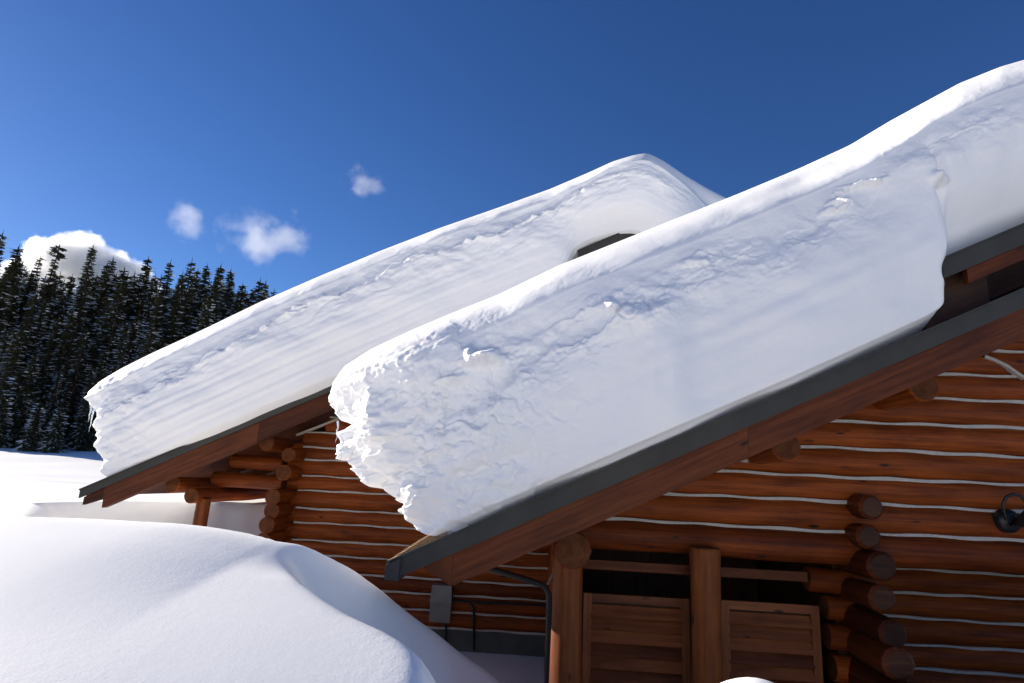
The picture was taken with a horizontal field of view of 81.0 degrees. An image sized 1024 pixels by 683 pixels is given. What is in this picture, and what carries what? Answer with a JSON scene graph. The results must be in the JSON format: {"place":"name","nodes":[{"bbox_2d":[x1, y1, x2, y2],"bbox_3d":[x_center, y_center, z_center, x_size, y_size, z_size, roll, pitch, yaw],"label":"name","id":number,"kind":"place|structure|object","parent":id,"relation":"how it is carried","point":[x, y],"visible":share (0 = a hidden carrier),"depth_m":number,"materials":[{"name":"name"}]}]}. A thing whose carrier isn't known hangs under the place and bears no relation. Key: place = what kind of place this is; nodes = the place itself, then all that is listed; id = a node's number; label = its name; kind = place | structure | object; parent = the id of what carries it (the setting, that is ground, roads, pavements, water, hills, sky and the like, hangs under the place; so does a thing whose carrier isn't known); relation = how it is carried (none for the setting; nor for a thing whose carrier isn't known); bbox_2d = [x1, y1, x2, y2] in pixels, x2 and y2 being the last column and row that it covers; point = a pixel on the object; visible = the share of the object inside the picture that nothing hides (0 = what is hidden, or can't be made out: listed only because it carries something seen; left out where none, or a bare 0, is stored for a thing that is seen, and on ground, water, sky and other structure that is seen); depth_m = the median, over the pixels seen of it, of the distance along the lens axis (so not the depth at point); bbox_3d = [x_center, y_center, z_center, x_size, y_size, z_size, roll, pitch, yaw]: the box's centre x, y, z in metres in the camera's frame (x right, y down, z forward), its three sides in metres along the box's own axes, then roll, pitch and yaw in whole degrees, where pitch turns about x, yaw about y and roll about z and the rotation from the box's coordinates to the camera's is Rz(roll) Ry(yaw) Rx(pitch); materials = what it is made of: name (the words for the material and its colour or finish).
{"place":"outdoors","nodes":[
{"label":"outdoors","id":0,"kind":"place"},
{"bbox_2d":[0,447,772,682],"bbox_3d":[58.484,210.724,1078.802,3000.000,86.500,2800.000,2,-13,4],"label":"snow ground","id":1,"kind":"structure","parent":0,"point":[149,588],"depth_m":3.42,"materials":[{"name":"white snow"}]},
{"bbox_2d":[0,321,7,360],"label":"fir tree","id":2,"kind":"object","parent":1,"relation":"on","point":[2,326],"visible":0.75,"depth_m":78.90,"materials":[{"name":"green plant"}]},
{"bbox_2d":[0,231,8,270],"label":"fir tree","id":3,"kind":"object","parent":1,"relation":"on","point":[2,239],"visible":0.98,"depth_m":97.59,"materials":[{"name":"green plant"}]},
{"bbox_2d":[0,297,9,341],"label":"fir tree","id":4,"kind":"object","parent":1,"relation":"on","point":[2,304],"visible":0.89,"depth_m":84.44,"materials":[{"name":"green plant"}]},
{"bbox_2d":[0,274,10,328],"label":"fir tree","id":5,"kind":"object","parent":1,"relation":"on","point":[3,286],"visible":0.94,"depth_m":85.08,"materials":[{"name":"green plant"}]},
{"bbox_2d":[0,330,13,395],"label":"fir tree","id":6,"kind":"object","parent":1,"relation":"on","point":[5,348],"visible":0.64,"depth_m":74.89,"materials":[{"name":"green plant"}]},
{"bbox_2d":[0,393,14,447],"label":"young fir","id":7,"kind":"object","parent":1,"relation":"on","point":[5,402],"visible":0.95,"depth_m":66.91,"materials":[{"name":"green plant"}]},
{"bbox_2d":[0,327,19,395],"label":"fir tree","id":8,"kind":"object","parent":1,"relation":"on","point":[9,349],"visible":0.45,"depth_m":72.29,"materials":[{"name":"green plant"}]},
{"bbox_2d":[0,280,22,355],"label":"fir tree","id":9,"kind":"object","parent":1,"relation":"on","point":[12,301],"visible":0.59,"depth_m":89.44,"materials":[{"name":"green plant"}]},
{"bbox_2d":[0,245,26,340],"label":"fir tree","id":10,"kind":"object","parent":1,"relation":"on","point":[14,266],"visible":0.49,"depth_m":95.42,"materials":[{"name":"green plant"}]},
{"bbox_2d":[0,329,28,417],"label":"fir tree","id":11,"kind":"object","parent":1,"relation":"on","point":[13,361],"visible":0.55,"depth_m":71.54,"materials":[{"name":"green plant"}]},
{"bbox_2d":[6,263,26,342],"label":"fir tree","id":12,"kind":"object","parent":1,"relation":"on","point":[20,278],"visible":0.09,"depth_m":102.45,"materials":[{"name":"green plant"}]},
{"bbox_2d":[1,368,32,447],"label":"young fir","id":13,"kind":"object","parent":1,"relation":"on","point":[17,388],"visible":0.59,"depth_m":68.94,"materials":[{"name":"green plant"}]},
{"bbox_2d":[4,293,34,372],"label":"fir tree","id":14,"kind":"object","parent":1,"relation":"on","point":[29,303],"visible":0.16,"depth_m":82.36,"materials":[{"name":"green plant"}]},
{"bbox_2d":[12,259,28,328],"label":"fir tree","id":15,"kind":"object","parent":1,"relation":"on","point":[24,270],"visible":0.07,"depth_m":106.94,"materials":[{"name":"green plant"}]},
{"bbox_2d":[7,355,38,447],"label":"fir tree","id":16,"kind":"object","parent":1,"relation":"on","point":[29,390],"visible":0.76,"depth_m":69.15,"materials":[{"name":"green plant"}]},
{"bbox_2d":[13,269,37,331],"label":"fir tree","id":17,"kind":"object","parent":1,"relation":"on","point":[23,304],"visible":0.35,"depth_m":104.06,"materials":[{"name":"green plant"}]},
{"bbox_2d":[14,291,39,384],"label":"fir tree","id":18,"kind":"object","parent":1,"relation":"on","point":[26,336],"visible":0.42,"depth_m":80.84,"materials":[{"name":"green plant"}]},
{"bbox_2d":[14,401,45,451],"bbox_3d":[-51.138,9.409,64.214,2.886,6.083,2.648,11,-15,-30],"label":"young fir","id":19,"kind":"object","parent":1,"relation":"on","point":[27,444],"visible":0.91,"depth_m":63.88,"materials":[{"name":"green plant"}]},
{"bbox_2d":[15,275,48,351],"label":"fir tree","id":20,"kind":"object","parent":1,"relation":"on","point":[41,285],"visible":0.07,"depth_m":100.79,"materials":[{"name":"green plant"}]},
{"bbox_2d":[17,255,47,317],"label":"fir tree","id":21,"kind":"object","parent":1,"relation":"on","point":[37,264],"visible":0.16,"depth_m":109.08,"materials":[{"name":"green plant"}]},
{"bbox_2d":[21,299,49,398],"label":"fir tree","id":22,"kind":"object","parent":1,"relation":"on","point":[33,352],"visible":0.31,"depth_m":82.00,"materials":[{"name":"green plant"}]},
{"bbox_2d":[26,344,45,430],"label":"fir tree","id":23,"kind":"object","parent":1,"relation":"on","point":[40,362],"visible":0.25,"depth_m":77.63,"materials":[{"name":"green plant"}]},
{"bbox_2d":[24,338,54,427],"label":"fir tree","id":24,"kind":"object","parent":1,"relation":"on","point":[44,369],"visible":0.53,"depth_m":76.19,"materials":[{"name":"green plant"}]},
{"bbox_2d":[30,307,53,385],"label":"fir tree","id":25,"kind":"object","parent":1,"relation":"on","point":[48,314],"visible":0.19,"depth_m":89.16,"materials":[{"name":"green plant"}]},
{"bbox_2d":[23,244,66,360],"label":"fir tree","id":26,"kind":"object","parent":1,"relation":"on","point":[48,289],"visible":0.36,"depth_m":92.81,"materials":[{"name":"green plant"}]},
{"bbox_2d":[25,315,64,407],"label":"fir tree","id":27,"kind":"object","parent":1,"relation":"on","point":[57,328],"visible":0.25,"depth_m":79.29,"materials":[{"name":"green plant"}]},
{"bbox_2d":[34,270,62,370],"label":"fir tree","id":28,"kind":"object","parent":1,"relation":"on","point":[55,285],"visible":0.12,"depth_m":98.73,"materials":[{"name":"green plant"}]},
{"bbox_2d":[40,368,61,444],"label":"fir tree","id":29,"kind":"object","parent":1,"relation":"on","point":[52,403],"visible":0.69,"depth_m":71.21,"materials":[{"name":"green plant"}]},
{"bbox_2d":[36,407,68,452],"bbox_3d":[-47.938,9.481,63.023,2.660,5.576,2.446,1,-13,9],"label":"young fir","id":30,"kind":"object","parent":1,"relation":"on","point":[54,443],"visible":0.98,"depth_m":62.81,"materials":[{"name":"green plant"}]},
{"bbox_2d":[40,361,69,433],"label":"fir tree","id":31,"kind":"object","parent":1,"relation":"on","point":[61,389],"visible":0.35,"depth_m":75.95,"materials":[{"name":"green plant"}]},
{"bbox_2d":[33,309,77,442],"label":"fir tree","id":32,"kind":"object","parent":1,"relation":"on","point":[63,345],"visible":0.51,"depth_m":77.65,"materials":[{"name":"green plant"}]},
{"bbox_2d":[48,272,66,324],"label":"fir tree","id":33,"kind":"object","parent":1,"relation":"on","point":[59,282],"visible":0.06,"depth_m":105.08,"materials":[{"name":"green plant"}]},
{"bbox_2d":[42,275,80,387],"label":"fir tree","id":34,"kind":"object","parent":1,"relation":"on","point":[68,292],"visible":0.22,"depth_m":92.28,"materials":[{"name":"green plant"}]},
{"bbox_2d":[56,278,67,335],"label":"fir tree","id":35,"kind":"object","parent":1,"relation":"on","point":[63,283],"visible":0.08,"depth_m":111.89,"materials":[{"name":"green plant"}]},
{"bbox_2d":[50,314,75,385],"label":"fir tree","id":36,"kind":"object","parent":1,"relation":"on","point":[66,343],"visible":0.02,"depth_m":81.45,"materials":[{"name":"green plant"}]},
{"bbox_2d":[46,330,81,425],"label":"fir tree","id":37,"kind":"object","parent":1,"relation":"on","point":[70,357],"visible":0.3,"depth_m":77.85,"materials":[{"name":"green plant"}]},
{"bbox_2d":[56,380,71,447],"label":"fir tree","id":38,"kind":"object","parent":1,"relation":"on","point":[64,397],"visible":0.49,"depth_m":72.15,"materials":[{"name":"green plant"}]},
{"bbox_2d":[49,327,90,448],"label":"fir tree","id":39,"kind":"object","parent":1,"relation":"on","point":[75,381],"visible":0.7,"depth_m":75.12,"materials":[{"name":"green plant"}]},
{"bbox_2d":[58,339,82,447],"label":"fir tree","id":40,"kind":"object","parent":1,"relation":"on","point":[78,340],"visible":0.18,"depth_m":78.02,"materials":[{"name":"green plant"}]},
{"bbox_2d":[44,242,99,395],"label":"fir tree","id":41,"kind":"object","parent":1,"relation":"on","point":[83,301],"visible":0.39,"depth_m":88.83,"materials":[{"name":"green plant"}]},
{"bbox_2d":[61,284,88,373],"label":"fir tree","id":42,"kind":"object","parent":1,"relation":"on","point":[78,309],"visible":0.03,"depth_m":96.91,"materials":[{"name":"green plant"}]},
{"bbox_2d":[65,370,96,450],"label":"fir tree","id":43,"kind":"object","parent":1,"relation":"on","point":[92,374],"visible":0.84,"depth_m":69.11,"materials":[{"name":"green plant"}]},
{"bbox_2d":[72,272,91,371],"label":"fir tree","id":44,"kind":"object","parent":1,"relation":"on","point":[83,305],"visible":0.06,"depth_m":100.82,"materials":[{"name":"green plant"}]},
{"bbox_2d":[70,376,98,450],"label":"fir tree","id":45,"kind":"object","parent":1,"relation":"on","point":[83,432],"visible":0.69,"depth_m":68.91,"materials":[{"name":"green plant"}]},
{"bbox_2d":[71,322,98,408],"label":"fir tree","id":46,"kind":"object","parent":1,"relation":"on","point":[93,327],"visible":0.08,"depth_m":84.19,"materials":[{"name":"green plant"}]},
{"bbox_2d":[75,320,101,402],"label":"fir tree","id":47,"kind":"object","parent":1,"relation":"on","point":[90,354],"visible":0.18,"depth_m":81.75,"materials":[{"name":"green plant"}]},
{"bbox_2d":[81,281,96,331],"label":"fir tree","id":48,"kind":"object","parent":1,"relation":"on","point":[92,288],"visible":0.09,"depth_m":106.98,"materials":[{"name":"green plant"}]},
{"bbox_2d":[69,348,110,448],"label":"fir tree","id":49,"kind":"object","parent":1,"relation":"on","point":[101,367],"visible":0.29,"depth_m":74.86,"materials":[{"name":"green plant"}]},
{"bbox_2d":[67,305,116,447],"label":"fir tree","id":50,"kind":"object","parent":1,"relation":"on","point":[99,340],"visible":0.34,"depth_m":80.26,"materials":[{"name":"green plant"}]},
{"bbox_2d":[73,297,110,431],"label":"fir tree","id":51,"kind":"object","parent":1,"relation":"on","point":[107,301],"visible":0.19,"depth_m":82.14,"materials":[{"name":"green plant"}]},
{"bbox_2d":[84,275,99,323],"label":"fir tree","id":52,"kind":"object","parent":1,"relation":"on","point":[96,281],"visible":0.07,"depth_m":108.60,"materials":[{"name":"green plant"}]},
{"bbox_2d":[80,275,111,370],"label":"fir tree","id":53,"kind":"object","parent":1,"relation":"on","point":[106,284],"visible":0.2,"depth_m":102.17,"materials":[{"name":"green plant"}]},
{"bbox_2d":[81,261,111,344],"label":"fir tree","id":54,"kind":"object","parent":1,"relation":"on","point":[106,267],"visible":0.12,"depth_m":104.05,"materials":[{"name":"green plant"}]},
{"bbox_2d":[72,287,124,436],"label":"fir tree","id":55,"kind":"object","parent":1,"relation":"on","point":[118,300],"visible":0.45,"depth_m":80.80,"materials":[{"name":"green plant"}]},
{"bbox_2d":[87,255,119,325],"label":"fir tree","id":56,"kind":"object","parent":1,"relation":"on","point":[112,266],"visible":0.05,"depth_m":107.58,"materials":[{"name":"green plant"}]},
{"bbox_2d":[90,367,116,450],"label":"fir tree","id":57,"kind":"object","parent":1,"relation":"on","point":[94,448],"visible":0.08,"depth_m":70.70,"materials":[{"name":"green plant"}]},
{"bbox_2d":[101,271,119,322],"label":"fir tree","id":58,"kind":"object","parent":1,"relation":"on","point":[113,289],"visible":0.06,"depth_m":105.91,"materials":[{"name":"green plant"}]},
{"bbox_2d":[90,322,131,449],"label":"fir tree","id":59,"kind":"object","parent":1,"relation":"on","point":[117,355],"visible":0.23,"depth_m":75.60,"materials":[{"name":"green plant"}]},
{"bbox_2d":[107,313,120,373],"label":"fir tree","id":60,"kind":"object","parent":1,"relation":"on","point":[112,343],"depth_m":88.53,"materials":[{"name":"green plant"}]},
{"bbox_2d":[105,267,127,336],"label":"fir tree","id":61,"kind":"object","parent":1,"relation":"on","point":[120,277],"visible":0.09,"depth_m":99.45,"materials":[{"name":"green plant"}]},
{"bbox_2d":[110,272,134,369],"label":"fir tree","id":62,"kind":"object","parent":1,"relation":"on","point":[126,288],"visible":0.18,"depth_m":98.60,"materials":[{"name":"green plant"}]},
{"bbox_2d":[117,354,127,370],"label":"fir tree","id":63,"kind":"object","parent":1,"relation":"on","point":[123,358],"visible":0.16,"depth_m":72.99,"materials":[{"name":"green plant"}]},
{"bbox_2d":[115,270,139,337],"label":"fir tree","id":64,"kind":"object","parent":1,"relation":"on","point":[133,280],"visible":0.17,"depth_m":102.48,"materials":[{"name":"green plant"}]},
{"bbox_2d":[117,318,139,365],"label":"fir tree","id":65,"kind":"object","parent":1,"relation":"on","point":[131,340],"visible":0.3,"depth_m":78.93,"materials":[{"name":"green plant"}]},
{"bbox_2d":[125,311,143,359],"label":"fir tree","id":66,"kind":"object","parent":1,"relation":"on","point":[139,321],"visible":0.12,"depth_m":84.58,"materials":[{"name":"green plant"}]},
{"bbox_2d":[123,280,151,350],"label":"fir tree","id":67,"kind":"object","parent":1,"relation":"on","point":[144,296],"visible":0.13,"depth_m":100.45,"materials":[{"name":"green plant"}]},
{"bbox_2d":[133,343,144,360],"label":"fir tree","id":68,"kind":"object","parent":1,"relation":"on","point":[140,350],"visible":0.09,"depth_m":74.24,"materials":[{"name":"green plant"}]},
{"bbox_2d":[125,257,156,334],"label":"fir tree","id":69,"kind":"object","parent":1,"relation":"on","point":[144,278],"visible":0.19,"depth_m":104.30,"materials":[{"name":"green plant"}]},
{"bbox_2d":[131,324,158,362],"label":"fir tree","id":70,"kind":"object","parent":1,"relation":"on","point":[149,340],"visible":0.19,"depth_m":70.08,"materials":[{"name":"green plant"}]},
{"bbox_2d":[141,318,152,350],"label":"fir tree","id":71,"kind":"object","parent":1,"relation":"on","point":[146,332],"visible":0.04,"depth_m":87.83,"materials":[{"name":"green plant"}]},
{"bbox_2d":[135,275,160,360],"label":"fir tree","id":72,"kind":"object","parent":1,"relation":"on","point":[151,297],"visible":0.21,"depth_m":95.46,"materials":[{"name":"green plant"}]},
{"bbox_2d":[139,290,168,354],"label":"fir tree","id":73,"kind":"object","parent":1,"relation":"on","point":[158,300],"visible":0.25,"depth_m":77.33,"materials":[{"name":"green plant"}]},
{"bbox_2d":[149,275,163,317],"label":"fir tree","id":74,"kind":"object","parent":1,"relation":"on","point":[158,279],"visible":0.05,"depth_m":105.52,"materials":[{"name":"green plant"}]},
{"bbox_2d":[143,258,175,335],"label":"fir tree","id":75,"kind":"object","parent":1,"relation":"on","point":[167,276],"visible":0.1,"depth_m":103.93,"materials":[{"name":"green plant"}]},
{"bbox_2d":[155,336,169,350],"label":"fir tree","id":76,"kind":"object","parent":1,"relation":"on","point":[161,343],"visible":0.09,"depth_m":76.50,"materials":[{"name":"green plant"}]},
{"bbox_2d":[155,284,171,349],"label":"fir tree","id":77,"kind":"object","parent":1,"relation":"on","point":[164,304],"visible":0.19,"depth_m":99.83,"materials":[{"name":"green plant"}]},
{"bbox_2d":[157,284,183,349],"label":"fir tree","id":78,"kind":"object","parent":1,"relation":"on","point":[170,307],"visible":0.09,"depth_m":95.78,"materials":[{"name":"green plant"}]},
{"bbox_2d":[162,273,186,345],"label":"fir tree","id":79,"kind":"object","parent":1,"relation":"on","point":[174,323],"visible":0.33,"depth_m":91.39,"materials":[{"name":"green plant"}]},
{"bbox_2d":[165,258,199,344],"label":"fir tree","id":80,"kind":"object","parent":1,"relation":"on","point":[187,293],"visible":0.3,"depth_m":94.22,"materials":[{"name":"green plant"}]},
{"bbox_2d":[179,271,200,333],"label":"fir tree","id":81,"kind":"object","parent":1,"relation":"on","point":[197,273],"visible":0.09,"depth_m":105.71,"materials":[{"name":"green plant"}]},
{"bbox_2d":[181,279,200,339],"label":"fir tree","id":82,"kind":"object","parent":1,"relation":"on","point":[196,288],"visible":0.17,"depth_m":101.60,"materials":[{"name":"green plant"}]},
{"bbox_2d":[186,264,212,335],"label":"fir tree","id":83,"kind":"object","parent":1,"relation":"on","point":[203,293],"visible":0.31,"depth_m":99.70,"materials":[{"name":"green plant"}]},
{"bbox_2d":[191,294,215,332],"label":"fir tree","id":84,"kind":"object","parent":1,"relation":"on","point":[206,315],"visible":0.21,"depth_m":83.17,"materials":[{"name":"green plant"}]},
{"bbox_2d":[198,272,222,331],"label":"fir tree","id":85,"kind":"object","parent":1,"relation":"on","point":[215,293],"visible":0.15,"depth_m":94.68,"materials":[{"name":"green plant"}]},
{"bbox_2d":[197,263,227,329],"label":"fir tree","id":86,"kind":"object","parent":1,"relation":"on","point":[221,270],"visible":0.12,"depth_m":97.60,"materials":[{"name":"green plant"}]},
{"bbox_2d":[216,268,236,321],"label":"fir tree","id":87,"kind":"object","parent":1,"relation":"on","point":[226,297],"visible":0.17,"depth_m":101.65,"materials":[{"name":"green plant"}]},
{"bbox_2d":[224,288,234,318],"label":"fir tree","id":88,"kind":"object","parent":1,"relation":"on","point":[228,306],"visible":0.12,"depth_m":101.60,"materials":[{"name":"green plant"}]},
{"bbox_2d":[228,292,243,316],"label":"fir tree","id":89,"kind":"object","parent":1,"relation":"on","point":[232,306],"visible":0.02,"depth_m":98.39,"materials":[{"name":"green plant"}]},
{"bbox_2d":[229,284,248,316],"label":"fir tree","id":90,"kind":"object","parent":1,"relation":"on","point":[241,293],"visible":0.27,"depth_m":93.40,"materials":[{"name":"green plant"}]},
{"bbox_2d":[242,290,253,308],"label":"fir tree","id":91,"kind":"object","parent":1,"relation":"on","point":[246,301],"visible":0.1,"depth_m":103.86,"materials":[{"name":"green plant"}]},
{"bbox_2d":[247,287,255,306],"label":"fir tree","id":92,"kind":"object","parent":1,"relation":"on","point":[251,294],"visible":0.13,"depth_m":104.87,"materials":[{"name":"green plant"}]},
{"bbox_2d":[249,278,264,306],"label":"fir tree","id":93,"kind":"object","parent":1,"relation":"on","point":[258,290],"visible":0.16,"depth_m":91.65,"materials":[{"name":"green plant"}]},
{"bbox_2d":[257,279,269,302],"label":"fir tree","id":94,"kind":"object","parent":1,"relation":"on","point":[265,286],"visible":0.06,"depth_m":92.17,"materials":[{"name":"green plant"}]},
{"bbox_2d":[78,223,1023,682],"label":"log cabin","id":95,"kind":"object","parent":1,"relation":"on","point":[836,525],"visible":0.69,"depth_m":5.72,"materials":[{"name":"wood"},{"name":"mortar"}]},
{"bbox_2d":[84,154,725,476],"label":"roof snow","id":96,"kind":"structure","parent":95,"relation":"on","point":[312,336],"depth_m":9.72,"materials":[{"name":"white snow"}]},
{"bbox_2d":[429,583,544,649],"bbox_3d":[-0.416,4.594,9.727,1.876,1.134,0.195,2,-13,4],"label":"electrical box","id":97,"kind":"object","parent":95,"relation":"attached to","point":[441,599],"visible":0.92,"depth_m":9.76,"materials":[{"name":"grey paint"}]},
{"bbox_2d":[328,60,1023,536],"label":"roof snow","id":98,"kind":"structure","parent":95,"relation":"on","point":[566,372],"depth_m":5.01,"materials":[{"name":"white snow"}]},
{"bbox_2d":[339,433,344,461],"bbox_3d":[-1.510,0.936,5.312,0.030,0.253,0.027,7,-14,-19],"label":"icicle","id":99,"kind":"object","parent":98,"relation":"hanging from","point":[342,436],"visible":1,"depth_m":5.32,"materials":[{"name":"white ice"}]},
{"bbox_2d":[992,492,1023,532],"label":"wall lamp","id":100,"kind":"object","parent":95,"relation":"attached to","point":[1007,520],"visible":1,"depth_m":5.53,"materials":[{"name":"black metal"}]},
{"bbox_2d":[0,0,1023,319],"label":"sky","id":101,"kind":"structure","parent":0,"point":[289,144],"materials":[{"name":"blue"}]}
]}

